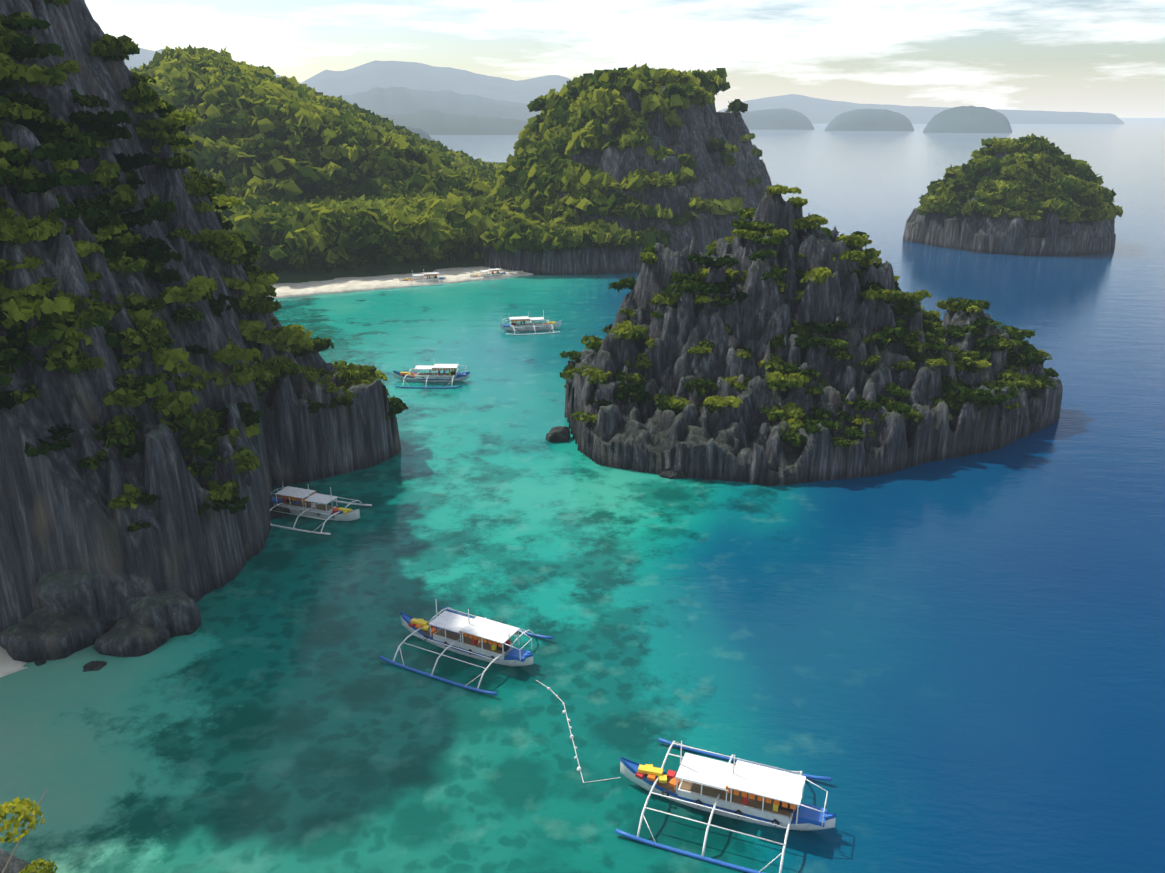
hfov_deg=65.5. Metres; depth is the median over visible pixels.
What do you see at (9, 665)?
small beach sand
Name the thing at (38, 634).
rock
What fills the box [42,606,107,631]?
rock
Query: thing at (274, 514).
rock
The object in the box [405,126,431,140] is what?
island
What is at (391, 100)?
mountain
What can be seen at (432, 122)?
mountain
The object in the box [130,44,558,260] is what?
hill forest
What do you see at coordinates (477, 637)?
boat
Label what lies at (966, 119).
island
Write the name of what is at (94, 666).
rock
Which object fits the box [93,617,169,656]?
rock
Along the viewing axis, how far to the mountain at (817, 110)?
6362.51 m
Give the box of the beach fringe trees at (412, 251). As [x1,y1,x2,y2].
[250,237,484,272]
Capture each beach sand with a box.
[0,646,27,676]
[267,266,532,298]
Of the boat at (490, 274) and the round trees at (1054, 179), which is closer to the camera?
the boat at (490, 274)
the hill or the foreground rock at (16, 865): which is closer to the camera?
the foreground rock at (16, 865)
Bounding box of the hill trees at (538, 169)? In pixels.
[477,63,762,253]
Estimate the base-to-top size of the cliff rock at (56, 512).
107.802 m
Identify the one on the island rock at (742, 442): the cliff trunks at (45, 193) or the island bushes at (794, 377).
the island bushes at (794, 377)
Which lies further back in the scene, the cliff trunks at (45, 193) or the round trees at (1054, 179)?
the round trees at (1054, 179)
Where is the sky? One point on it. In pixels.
(1091, 56)
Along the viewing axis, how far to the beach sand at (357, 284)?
231.79 m
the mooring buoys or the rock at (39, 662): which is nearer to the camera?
the mooring buoys
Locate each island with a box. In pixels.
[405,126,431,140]
[741,108,814,129]
[824,109,913,130]
[923,106,1011,132]
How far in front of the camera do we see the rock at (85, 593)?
73.46 m
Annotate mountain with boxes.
[124,47,571,103]
[336,87,540,120]
[380,109,527,134]
[717,94,1124,123]
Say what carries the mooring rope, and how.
on the water
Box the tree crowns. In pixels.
[0,796,57,872]
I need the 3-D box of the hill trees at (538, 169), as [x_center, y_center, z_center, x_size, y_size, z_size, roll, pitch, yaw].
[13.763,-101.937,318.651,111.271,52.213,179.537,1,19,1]
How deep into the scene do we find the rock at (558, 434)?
119.76 m
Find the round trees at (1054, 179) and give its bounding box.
[918,133,1123,221]
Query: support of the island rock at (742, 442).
in the water
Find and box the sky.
[84,0,1164,117]
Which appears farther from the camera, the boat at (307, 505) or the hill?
the hill
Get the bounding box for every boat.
[269,482,371,534]
[379,599,553,694]
[393,362,469,387]
[399,271,446,286]
[470,268,509,280]
[500,310,561,334]
[615,738,835,872]
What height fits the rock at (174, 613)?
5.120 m
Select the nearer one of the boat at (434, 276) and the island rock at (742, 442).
the island rock at (742, 442)
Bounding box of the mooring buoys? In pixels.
[547,687,581,770]
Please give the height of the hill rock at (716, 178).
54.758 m
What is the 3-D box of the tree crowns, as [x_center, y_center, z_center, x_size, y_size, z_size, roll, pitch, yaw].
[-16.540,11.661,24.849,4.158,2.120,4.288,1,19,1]
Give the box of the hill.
[175,115,483,284]
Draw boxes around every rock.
[0,0,400,631]
[0,608,110,662]
[0,848,37,872]
[34,659,45,665]
[36,569,157,627]
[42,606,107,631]
[83,661,106,671]
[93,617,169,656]
[123,590,200,638]
[270,506,290,518]
[480,84,771,274]
[546,426,569,441]
[564,185,1062,485]
[659,468,685,478]
[903,148,1115,255]
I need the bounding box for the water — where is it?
[0,118,1164,872]
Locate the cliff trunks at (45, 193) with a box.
[22,58,286,375]
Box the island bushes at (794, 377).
[559,184,1058,447]
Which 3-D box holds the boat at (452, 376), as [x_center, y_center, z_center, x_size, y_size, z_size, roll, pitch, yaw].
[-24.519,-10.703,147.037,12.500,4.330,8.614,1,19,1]
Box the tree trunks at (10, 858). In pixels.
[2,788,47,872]
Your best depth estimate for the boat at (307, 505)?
96.90 m
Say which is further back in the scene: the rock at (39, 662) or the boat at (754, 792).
the rock at (39, 662)
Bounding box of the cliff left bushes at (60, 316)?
[0,0,407,531]
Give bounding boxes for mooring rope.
[537,680,619,782]
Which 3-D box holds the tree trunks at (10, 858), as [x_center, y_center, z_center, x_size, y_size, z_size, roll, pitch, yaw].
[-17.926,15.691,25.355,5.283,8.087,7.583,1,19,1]
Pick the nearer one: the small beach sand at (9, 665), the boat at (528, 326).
the small beach sand at (9, 665)
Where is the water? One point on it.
(950, 666)
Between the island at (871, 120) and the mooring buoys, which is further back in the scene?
the island at (871, 120)
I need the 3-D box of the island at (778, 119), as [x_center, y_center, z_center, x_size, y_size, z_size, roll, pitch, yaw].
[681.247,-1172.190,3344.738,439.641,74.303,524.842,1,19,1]
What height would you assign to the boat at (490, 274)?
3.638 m
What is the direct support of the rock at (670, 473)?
in the water
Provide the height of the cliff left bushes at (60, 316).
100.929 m
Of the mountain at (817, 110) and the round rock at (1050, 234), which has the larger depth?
the mountain at (817, 110)
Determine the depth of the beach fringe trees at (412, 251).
242.36 m
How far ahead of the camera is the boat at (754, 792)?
54.99 m

